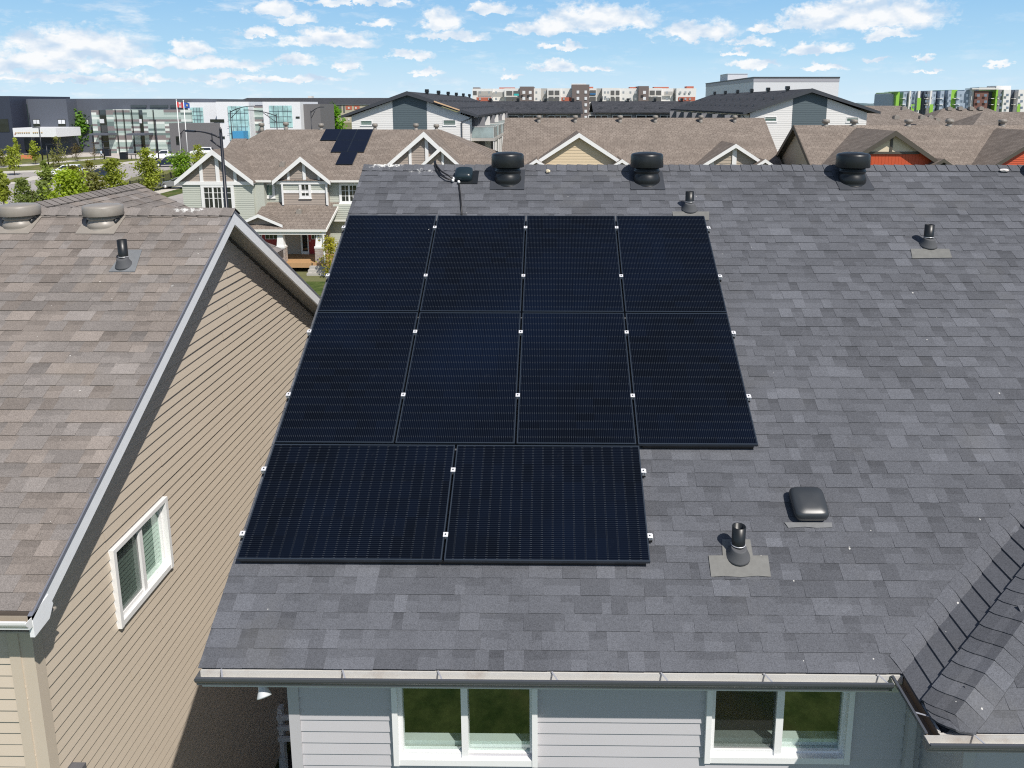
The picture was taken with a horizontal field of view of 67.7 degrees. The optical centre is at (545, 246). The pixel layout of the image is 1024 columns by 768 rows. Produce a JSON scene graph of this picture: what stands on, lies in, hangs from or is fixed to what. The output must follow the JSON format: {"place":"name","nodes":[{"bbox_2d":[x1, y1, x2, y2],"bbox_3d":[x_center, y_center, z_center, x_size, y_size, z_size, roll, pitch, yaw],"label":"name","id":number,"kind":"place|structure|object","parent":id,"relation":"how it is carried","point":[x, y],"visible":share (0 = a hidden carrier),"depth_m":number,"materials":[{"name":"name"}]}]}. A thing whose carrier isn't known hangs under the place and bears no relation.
{"place":"outdoors","nodes":[
{"label":"outdoors","id":0,"kind":"place"},
{"bbox_2d":[0,154,60,164],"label":"lawn","id":1,"kind":"structure","parent":0,"point":[30,160],"depth_m":144.15,"materials":[{"name":"green plant"}]},
{"bbox_2d":[0,159,140,170],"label":"lawn","id":2,"kind":"structure","parent":0,"point":[56,166],"depth_m":130.18,"materials":[{"name":"green plant"}]},
{"bbox_2d":[12,137,23,166],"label":"young tree","id":3,"kind":"object","parent":2,"relation":"on","point":[15,142],"visible":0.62,"depth_m":125.25,"materials":[{"name":"green plant"}]},
{"bbox_2d":[49,136,68,166],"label":"young tree","id":4,"kind":"object","parent":2,"relation":"on","point":[59,154],"visible":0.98,"depth_m":126.75,"materials":[{"name":"green plant"}]},
{"bbox_2d":[119,152,127,159],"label":"litter bin","id":5,"kind":"object","parent":2,"relation":"on","point":[123,155],"visible":1,"depth_m":143.51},
{"bbox_2d":[1,153,156,158],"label":"plaza","id":6,"kind":"structure","parent":0,"point":[114,155],"depth_m":155.32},
{"bbox_2d":[73,109,92,150],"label":"broadleaf tree","id":7,"kind":"object","parent":6,"relation":"on","point":[80,120],"visible":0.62,"depth_m":162.86,"materials":[{"name":"green plant"}]},
{"bbox_2d":[134,170,179,182],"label":"lawn","id":8,"kind":"structure","parent":0,"point":[166,172],"depth_m":112.09,"materials":[{"name":"green plant"}]},
{"bbox_2d":[121,172,175,185],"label":"iron fence","id":9,"kind":"object","parent":8,"relation":"on","point":[169,177],"visible":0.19,"depth_m":100.42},
{"bbox_2d":[0,182,319,767],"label":"tan house","id":10,"kind":"structure","parent":0,"point":[142,407],"depth_m":8.24,"materials":[{"name":"brown"}]},
{"bbox_2d":[0,203,41,233],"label":"roof vent","id":11,"kind":"object","parent":10,"relation":"on","point":[20,218],"visible":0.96,"depth_m":9.22,"materials":[{"name":"beige plastic"}]},
{"bbox_2d":[68,762,86,767],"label":"wall box","id":12,"kind":"object","parent":10,"relation":"attached to","point":[77,765],"visible":1,"depth_m":6.74,"materials":[{"name":"grey metal"}]},
{"bbox_2d":[75,203,124,233],"bbox_3d":[-5.417,-0.326,9.362,0.470,0.415,0.456,0,11,1],"label":"roof vent","id":13,"kind":"object","parent":10,"relation":"on","point":[103,218],"visible":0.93,"depth_m":9.21,"materials":[{"name":"beige plastic"}]},
{"bbox_2d":[109,239,141,271],"bbox_3d":[-4.814,0.085,8.795,0.300,0.360,0.322,0,11,1],"label":"vent pipe","id":14,"kind":"object","parent":10,"relation":"on","point":[127,259],"visible":1,"depth_m":8.70,"materials":[{"name":"black plastic"}]},
{"bbox_2d":[108,496,173,628],"bbox_3d":[-4.306,3.516,7.964,0.328,1.470,1.640,0,11,1],"label":"window","id":15,"kind":"structure","parent":10,"relation":"in","point":[140,559],"depth_m":7.87,"materials":[{"name":"white plastic"}]},
{"bbox_2d":[160,189,182,196],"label":"lawn","id":16,"kind":"structure","parent":0,"point":[173,192],"depth_m":89.63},
{"bbox_2d":[168,193,183,203],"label":"driveway","id":17,"kind":"structure","parent":0,"point":[178,198],"depth_m":84.97,"materials":[{"name":"concrete"}]},
{"bbox_2d":[158,176,181,188],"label":"parked car","id":18,"kind":"object","parent":17,"relation":"on","point":[167,184],"visible":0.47,"depth_m":94.07,"materials":[{"name":"grey metal"}]},
{"bbox_2d":[0,106,457,767],"bbox_3d":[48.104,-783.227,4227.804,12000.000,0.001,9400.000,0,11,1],"label":"ground","id":19,"kind":"structure","parent":0,"point":[302,274],"depth_m":94.00,"materials":[{"name":"plant"}]},
{"bbox_2d":[0,158,105,167],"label":"footpath","id":20,"kind":"structure","parent":19,"relation":"on","point":[51,162],"depth_m":136.76,"materials":[{"name":"concrete"}]},
{"bbox_2d":[0,149,9,167],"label":"young tree","id":21,"kind":"object","parent":20,"relation":"on","point":[2,158],"visible":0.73,"depth_m":125.79,"materials":[{"name":"green plant"}]},
{"bbox_2d":[27,140,40,163],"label":"young tree","id":22,"kind":"object","parent":20,"relation":"on","point":[33,148],"visible":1,"depth_m":132.00,"materials":[{"name":"green plant"}]},
{"bbox_2d":[70,143,83,160],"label":"young tree","id":23,"kind":"object","parent":20,"relation":"on","point":[74,147],"visible":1,"depth_m":139.63,"materials":[{"name":"green plant"}]},
{"bbox_2d":[2,161,139,172],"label":"footpath","id":24,"kind":"structure","parent":19,"relation":"on","point":[98,166],"depth_m":120.40,"materials":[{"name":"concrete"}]},
{"bbox_2d":[79,169,109,192],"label":"young tree","id":25,"kind":"object","parent":19,"relation":"on","point":[94,178],"visible":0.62,"depth_m":83.42,"materials":[{"name":"green plant"}]},
{"bbox_2d":[0,154,194,204],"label":"parking lot","id":26,"kind":"structure","parent":19,"relation":"on","point":[129,170],"depth_m":113.74,"materials":[{"name":"asphalt"}]},
{"bbox_2d":[0,170,13,203],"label":"young tree","id":27,"kind":"object","parent":26,"relation":"on","point":[5,191],"visible":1,"depth_m":73.16,"materials":[{"name":"green plant"}]},
{"bbox_2d":[2,145,23,174],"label":"young tree","id":28,"kind":"object","parent":26,"relation":"on","point":[12,160],"visible":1,"depth_m":111.87,"materials":[{"name":"green plant"}]},
{"bbox_2d":[1,177,36,203],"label":"spruce tree","id":29,"kind":"object","parent":26,"relation":"on","point":[22,185],"visible":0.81,"depth_m":75.33,"materials":[{"name":"green plant"}]},
{"bbox_2d":[31,180,52,202],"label":"spruce tree","id":30,"kind":"object","parent":26,"relation":"on","point":[40,185],"visible":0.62,"depth_m":76.19,"materials":[{"name":"green plant"}]},
{"bbox_2d":[34,159,54,197],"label":"young tree","id":31,"kind":"object","parent":26,"relation":"on","point":[46,174],"visible":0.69,"depth_m":77.93,"materials":[{"name":"green plant"}]},
{"bbox_2d":[37,161,91,200],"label":"bush","id":32,"kind":"object","parent":26,"relation":"on","point":[70,181],"visible":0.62,"depth_m":75.79,"materials":[{"name":"green plant"}]},
{"bbox_2d":[51,164,82,176],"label":"parked car","id":33,"kind":"object","parent":26,"relation":"on","point":[61,167],"visible":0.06,"depth_m":110.14,"materials":[{"name":"white metal"}]},
{"bbox_2d":[64,162,87,179],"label":"young tree","id":34,"kind":"object","parent":26,"relation":"on","point":[73,167],"visible":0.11,"depth_m":87.50,"materials":[{"name":"green plant"}]},
{"bbox_2d":[80,159,96,171],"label":"young tree","id":35,"kind":"object","parent":26,"relation":"on","point":[89,163],"visible":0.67,"depth_m":108.23,"materials":[{"name":"green plant"}]},
{"bbox_2d":[148,150,174,159],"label":"pickup truck","id":36,"kind":"object","parent":26,"relation":"on","point":[162,153],"visible":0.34,"depth_m":142.04,"materials":[{"name":"white metal"}]},
{"bbox_2d":[155,156,174,166],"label":"parked car","id":37,"kind":"object","parent":26,"relation":"on","point":[163,161],"visible":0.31,"depth_m":126.84,"materials":[{"name":"grey metal"}]},
{"bbox_2d":[176,100,182,149],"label":"flagpole","id":38,"kind":"object","parent":26,"relation":"on","point":[179,104],"visible":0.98,"depth_m":138.55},
{"bbox_2d":[183,100,189,155],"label":"flagpole","id":39,"kind":"object","parent":26,"relation":"on","point":[186,105],"visible":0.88,"depth_m":138.56,"materials":[{"name":"silver metal"}]},
{"bbox_2d":[189,144,205,164],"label":"young tree","id":40,"kind":"object","parent":26,"relation":"on","point":[199,154],"visible":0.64,"depth_m":125.45,"materials":[{"name":"green plant"}]},
{"bbox_2d":[189,147,213,154],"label":"parked car","id":41,"kind":"object","parent":26,"relation":"on","point":[207,149],"visible":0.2,"depth_m":154.68,"materials":[{"name":"white metal"}]},
{"bbox_2d":[230,106,254,138],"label":"street lamp","id":42,"kind":"object","parent":26,"relation":"on","point":[233,115],"visible":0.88,"depth_m":118.74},
{"bbox_2d":[98,157,128,188],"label":"young tree","id":43,"kind":"object","parent":19,"relation":"on","point":[112,179],"visible":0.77,"depth_m":84.27,"materials":[{"name":"green plant"}]},
{"bbox_2d":[129,147,165,190],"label":"young tree","id":44,"kind":"object","parent":19,"relation":"on","point":[151,174],"visible":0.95,"depth_m":91.21,"materials":[{"name":"green plant"}]},
{"bbox_2d":[0,96,334,154],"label":"school","id":45,"kind":"object","parent":19,"relation":"on","point":[123,125],"visible":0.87,"depth_m":160.44,"materials":[{"name":"grey glass"}]},
{"bbox_2d":[0,119,9,131],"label":"window","id":46,"kind":"structure","parent":45,"relation":"in","point":[4,125],"depth_m":157.25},
{"bbox_2d":[58,119,65,126],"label":"window","id":47,"kind":"structure","parent":45,"relation":"in","point":[61,122],"depth_m":159.96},
{"bbox_2d":[155,186,181,193],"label":"footpath","id":48,"kind":"structure","parent":19,"relation":"on","point":[167,189],"depth_m":93.79,"materials":[{"name":"concrete"}]},
{"bbox_2d":[164,147,195,178],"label":"young tree","id":49,"kind":"object","parent":19,"relation":"on","point":[180,158],"visible":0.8,"depth_m":102.34,"materials":[{"name":"green plant"}]},
{"bbox_2d":[245,96,386,122],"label":"apartment building","id":50,"kind":"structure","parent":19,"relation":"on","point":[346,105],"depth_m":428.19,"materials":[{"name":"beige paint"}]},
{"bbox_2d":[315,232,337,274],"bbox_3d":[-13.165,0.478,46.326,1.480,2.764,1.601,7,12,31],"label":"young tree","id":51,"kind":"object","parent":19,"relation":"on","point":[331,248],"visible":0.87,"depth_m":46.16,"materials":[{"name":"green plant"}]},
{"bbox_2d":[174,129,497,275],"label":"townhouse","id":52,"kind":"structure","parent":19,"relation":"on","point":[268,196],"depth_m":50.15,"materials":[{"name":"green"}]},
{"bbox_2d":[200,185,234,207],"bbox_3d":[-21.361,-3.132,49.759,2.241,1.903,0.120,0,11,1],"label":"window","id":53,"kind":"structure","parent":52,"relation":"in","point":[211,195],"depth_m":49.73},
{"bbox_2d":[261,235,276,245],"bbox_3d":[-18.358,-0.633,50.382,1.754,2.250,0.130,0,11,1],"label":"door","id":54,"kind":"structure","parent":52,"relation":"in","point":[272,239],"depth_m":50.39,"materials":[{"name":"wood"}]},
{"bbox_2d":[266,182,275,198],"bbox_3d":[-18.376,-3.717,50.337,1.114,1.066,0.100,0,11,1],"label":"window","id":55,"kind":"structure","parent":52,"relation":"in","point":[270,188],"depth_m":50.35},
{"bbox_2d":[299,184,311,198],"bbox_3d":[-15.727,-3.683,49.896,0.859,1.100,0.120,0,11,1],"label":"window","id":56,"kind":"structure","parent":52,"relation":"in","point":[301,186],"depth_m":49.90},
{"bbox_2d":[300,235,315,253],"bbox_3d":[-15.401,-0.627,50.349,1.542,2.250,0.130,0,11,1],"label":"door","id":57,"kind":"structure","parent":52,"relation":"in","point":[308,242],"depth_m":50.44,"materials":[{"name":"wood"}]},
{"bbox_2d":[320,129,341,139],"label":"solar panel","id":58,"kind":"object","parent":52,"relation":"on","point":[330,134],"visible":1,"depth_m":54.68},
{"bbox_2d":[331,140,351,151],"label":"solar panel","id":59,"kind":"object","parent":52,"relation":"on","point":[341,146],"visible":1,"depth_m":53.23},
{"bbox_2d":[336,152,357,164],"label":"solar panel","id":60,"kind":"object","parent":52,"relation":"on","point":[346,158],"visible":1,"depth_m":51.81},
{"bbox_2d":[337,129,356,139],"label":"solar panel","id":61,"kind":"object","parent":52,"relation":"on","point":[346,134],"visible":1,"depth_m":54.67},
{"bbox_2d":[339,183,357,203],"bbox_3d":[-12.952,-3.502,50.306,1.392,1.405,0.120,0,11,1],"label":"window","id":62,"kind":"structure","parent":52,"relation":"in","point":[346,190],"depth_m":50.30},
{"bbox_2d":[347,140,368,151],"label":"solar panel","id":63,"kind":"object","parent":52,"relation":"on","point":[358,145],"visible":1,"depth_m":53.20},
{"bbox_2d":[353,129,372,139],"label":"solar panel","id":64,"kind":"object","parent":52,"relation":"on","point":[362,134],"visible":1,"depth_m":54.66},
{"bbox_2d":[330,101,347,128],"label":"broadleaf tree","id":65,"kind":"object","parent":19,"relation":"on","point":[340,123],"visible":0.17,"depth_m":187.42,"materials":[{"name":"green plant"}]},
{"bbox_2d":[341,91,507,151],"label":"townhouse","id":66,"kind":"structure","parent":19,"relation":"on","point":[477,121],"depth_m":71.24,"materials":[{"name":"white"}]},
{"bbox_2d":[360,120,371,125],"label":"window","id":67,"kind":"structure","parent":66,"relation":"in","point":[362,122],"depth_m":71.26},
{"bbox_2d":[442,119,455,125],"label":"window","id":68,"kind":"structure","parent":66,"relation":"in","point":[446,122],"depth_m":71.17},
{"bbox_2d":[481,101,582,117],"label":"townhouse","id":69,"kind":"structure","parent":19,"relation":"on","point":[543,109],"depth_m":120.41,"materials":[{"name":"grey"}]},
{"bbox_2d":[194,164,1023,767],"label":"grey house","id":70,"kind":"structure","parent":19,"relation":"on","point":[878,622],"depth_m":6.45,"materials":[{"name":"grey"}]},
{"bbox_2d":[257,687,271,699],"bbox_3d":[-2.186,3.429,5.936,0.112,0.196,0.148,0,11,1],"label":"flood light","id":71,"kind":"object","parent":70,"relation":"hanging from","point":[264,692],"visible":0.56,"depth_m":5.90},
{"bbox_2d":[240,560,645,565],"bbox_3d":[-0.870,2.659,6.433,3.428,0.052,0.034,0,11,1],"label":"array skirt","id":72,"kind":"object","parent":70,"relation":"attached to","point":[485,563],"visible":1,"depth_m":6.44,"materials":[{"name":"metal"}]},
{"bbox_2d":[434,160,478,214],"bbox_3d":[-1.126,-0.834,10.575,0.548,0.659,1.215,-5,12,-26],"label":"satellite dish","id":73,"kind":"object","parent":70,"relation":"on","point":[466,175],"visible":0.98,"depth_m":10.58,"materials":[{"name":"black metal"}]},
{"bbox_2d":[391,688,537,767],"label":"window","id":74,"kind":"structure","parent":70,"relation":"in","point":[431,727],"depth_m":6.50,"materials":[{"name":"glass"}]},
{"bbox_2d":[490,152,524,189],"bbox_3d":[-0.526,-1.034,10.628,0.470,0.582,0.456,0,11,1],"label":"roof vent","id":75,"kind":"object","parent":70,"relation":"on","point":[508,173],"visible":0.96,"depth_m":10.47,"materials":[{"name":"black plastic"}]},
{"bbox_2d":[629,152,664,189],"bbox_3d":[1.404,-1.030,10.607,0.470,0.582,0.456,0,11,1],"label":"roof vent","id":76,"kind":"object","parent":70,"relation":"on","point":[646,173],"visible":0.95,"depth_m":10.45,"materials":[{"name":"black plastic"}]},
{"bbox_2d":[672,191,708,219],"bbox_3d":[1.908,-0.549,10.041,0.493,0.350,0.319,0,11,1],"label":"vent pipe","id":77,"kind":"object","parent":70,"relation":"on","point":[688,208],"visible":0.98,"depth_m":10.02,"materials":[{"name":"black plastic"}]},
{"bbox_2d":[642,446,753,448],"bbox_3d":[1.454,1.908,7.280,1.058,0.052,0.034,0,11,1],"label":"array skirt","id":78,"kind":"object","parent":70,"relation":"attached to","point":[685,447],"visible":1,"depth_m":7.28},
{"bbox_2d":[709,523,770,576],"bbox_3d":[1.634,2.544,6.453,0.510,0.360,0.289,0,11,1],"label":"vent pipe","id":79,"kind":"object","parent":70,"relation":"on","point":[737,558],"visible":1,"depth_m":6.42,"materials":[{"name":"black plastic"}]},
{"bbox_2d":[703,691,855,764],"bbox_3d":[1.920,4.014,6.665,1.797,1.610,0.778,0,11,1],"label":"window","id":80,"kind":"structure","parent":70,"relation":"in","point":[744,727],"depth_m":6.33,"materials":[{"name":"white plastic"}]},
{"bbox_2d":[785,487,831,527],"bbox_3d":[2.311,2.303,6.787,0.415,0.263,0.288,0,11,1],"label":"exhaust vent","id":81,"kind":"object","parent":70,"relation":"on","point":[808,504],"visible":1,"depth_m":6.70,"materials":[{"name":"metal"}]},
{"bbox_2d":[831,152,874,189],"bbox_3d":[4.249,-1.024,10.576,0.470,0.582,0.456,0,11,1],"label":"roof vent","id":82,"kind":"object","parent":70,"relation":"on","point":[850,174],"visible":0.97,"depth_m":10.42,"materials":[{"name":"black plastic"}]},
{"bbox_2d":[911,224,951,257],"bbox_3d":[4.744,-0.077,9.458,0.517,0.383,0.341,0,11,1],"label":"vent pipe","id":83,"kind":"object","parent":70,"relation":"on","point":[927,243],"visible":1,"depth_m":9.44,"materials":[{"name":"black plastic"}]},
{"bbox_3d":[-0.858,2.523,6.599,3.548,0.077,0.073,0,11,1],"label":"mounting rail","id":84,"kind":"object","parent":70,"relation":"on","visible":0},
{"bbox_2d":[236,444,454,561],"bbox_3d":[-1.727,2.260,6.829,1.724,0.035,1.134,0,41,1],"label":"solar panel","id":85,"kind":"object","parent":84,"relation":"on","point":[356,502],"visible":1,"depth_m":6.77,"materials":[{"name":"glass"}]},
{"bbox_3d":[-0.852,2.107,7.079,3.548,0.077,0.073,0,11,1],"label":"mounting rail","id":86,"kind":"object","parent":70,"relation":"on","visible":0},
{"bbox_2d":[444,445,649,563],"bbox_3d":[0.017,2.263,6.809,1.724,0.035,1.134,0,41,1],"label":"solar panel","id":87,"kind":"object","parent":86,"relation":"attached to","point":[547,503],"visible":1,"depth_m":6.75,"materials":[{"name":"glass"}]},
{"bbox_3d":[-0.262,0.392,9.055,4.676,0.077,0.073,0,11,1],"label":"mounting rail","id":88,"kind":"object","parent":70,"relation":"attached to","visible":0},
{"bbox_2d":[318,215,436,312],"bbox_3d":[-1.991,0.169,9.246,1.134,0.035,1.724,0,41,1],"label":"solar panel","id":89,"kind":"object","parent":88,"relation":"attached to","point":[380,263],"visible":1,"depth_m":9.16,"materials":[{"name":"glass"}]},
{"bbox_2d":[420,215,524,312],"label":"solar panel","id":90,"kind":"object","parent":88,"relation":"attached to","point":[475,263],"visible":1,"depth_m":9.15,"materials":[{"name":"glass"}]},
{"bbox_2d":[523,216,623,312],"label":"solar panel","id":91,"kind":"object","parent":88,"relation":"attached to","point":[572,264],"visible":1,"depth_m":9.13,"materials":[{"name":"glass"}]},
{"bbox_2d":[616,216,726,313],"bbox_3d":[1.471,0.176,9.207,1.134,0.035,1.724,0,41,1],"label":"solar panel","id":92,"kind":"object","parent":88,"relation":"attached to","point":[668,264],"visible":1,"depth_m":9.12,"materials":[{"name":"glass"}]},
{"bbox_3d":[-0.279,1.545,7.724,4.676,0.077,0.073,0,11,1],"label":"mounting rail","id":93,"kind":"object","parent":70,"relation":"attached to","visible":0},
{"bbox_2d":[275,312,417,443],"bbox_3d":[-2.008,1.310,7.927,1.134,0.035,1.724,0,41,1],"label":"solar panel","id":94,"kind":"object","parent":93,"relation":"attached to","point":[348,387],"visible":1,"depth_m":7.83,"materials":[{"name":"glass"}]},
{"bbox_2d":[395,312,520,444],"bbox_3d":[-0.854,1.313,7.915,1.134,0.035,1.724,0,41,1],"label":"solar panel","id":95,"kind":"object","parent":93,"relation":"attached to","point":[461,384],"visible":1,"depth_m":7.82,"materials":[{"name":"glass"}]},
{"bbox_2d":[517,313,635,445],"bbox_3d":[0.300,1.315,7.902,1.134,0.035,1.724,0,41,1],"label":"solar panel","id":96,"kind":"object","parent":93,"relation":"attached to","point":[574,385],"visible":1,"depth_m":7.80,"materials":[{"name":"glass"}]},
{"bbox_2d":[626,313,757,446],"bbox_3d":[1.454,1.318,7.889,1.134,0.035,1.724,0,41,1],"label":"solar panel","id":97,"kind":"object","parent":93,"relation":"attached to","point":[688,386],"visible":1,"depth_m":7.79,"materials":[{"name":"glass"}]},
{"bbox_2d":[588,101,689,117],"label":"townhouse","id":98,"kind":"structure","parent":19,"relation":"on","point":[629,109],"depth_m":119.96,"materials":[{"name":"grey"}]},
{"bbox_2d":[502,118,781,164],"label":"townhouse","id":99,"kind":"structure","parent":19,"relation":"on","point":[673,141],"depth_m":56.58,"materials":[{"name":"beige"}]},
{"bbox_2d":[670,88,880,151],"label":"townhouse","id":100,"kind":"structure","parent":19,"relation":"on","point":[781,112],"depth_m":70.79,"materials":[{"name":"white"}]},
{"bbox_2d":[764,116,776,121],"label":"window","id":101,"kind":"structure","parent":100,"relation":"in","point":[767,118],"depth_m":70.77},
{"bbox_2d":[776,125,1023,164],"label":"townhouse","id":102,"kind":"structure","parent":19,"relation":"on","point":[920,144],"depth_m":48.94,"materials":[{"name":"beige"}]},
{"bbox_2d":[866,106,945,124],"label":"house","id":103,"kind":"structure","parent":19,"relation":"on","point":[886,115],"depth_m":90.60,"materials":[{"name":"beige"}]},
{"bbox_2d":[925,108,996,123],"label":"house","id":104,"kind":"structure","parent":19,"relation":"on","point":[944,114],"depth_m":96.88,"materials":[{"name":"beige"}]},
{"bbox_2d":[287,749,291,767],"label":"side yard","id":105,"kind":"structure","parent":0,"point":[289,756],"depth_m":12.30,"materials":[{"name":"soil"}]},
{"bbox_2d":[276,704,290,767],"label":"yard fence","id":106,"kind":"object","parent":105,"relation":"on","point":[282,728],"visible":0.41,"depth_m":11.85,"materials":[{"name":"wood"}]},
{"bbox_2d":[305,281,324,295],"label":"lawn","id":107,"kind":"structure","parent":0,"point":[317,287],"depth_m":44.08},
{"bbox_2d":[0,0,1023,103],"label":"sky","id":108,"kind":"structure","parent":0,"point":[74,49],"materials":[{"name":"blue"}]},
{"bbox_2d":[472,84,695,117],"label":"apartment building","id":109,"kind":"structure","parent":0,"point":[586,94],"depth_m":341.46,"materials":[{"name":"brick"}]},
{"bbox_2d":[705,74,839,110],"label":"apartment building","id":110,"kind":"structure","parent":0,"point":[733,83],"depth_m":146.37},
{"bbox_2d":[874,86,1023,114],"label":"apartment building","id":111,"kind":"structure","parent":0,"point":[1001,98],"depth_m":340.94,"materials":[{"name":"white brick"}]},
{"bbox_2d":[946,112,1023,124],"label":"house","id":112,"kind":"structure","parent":0,"point":[993,118],"depth_m":75.47,"materials":[{"name":"beige"}]},
{"label":"street","id":113,"kind":"structure","parent":0,"visible":0},
{"bbox_2d":[185,127,228,207],"bbox_3d":[-13.305,-0.006,30.676,1.532,9.490,0.340,0,11,1],"label":"street lamp","id":114,"kind":"object","parent":113,"relation":"on","point":[221,147],"visible":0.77,"depth_m":29.97,"materials":[{"name":"metal"}]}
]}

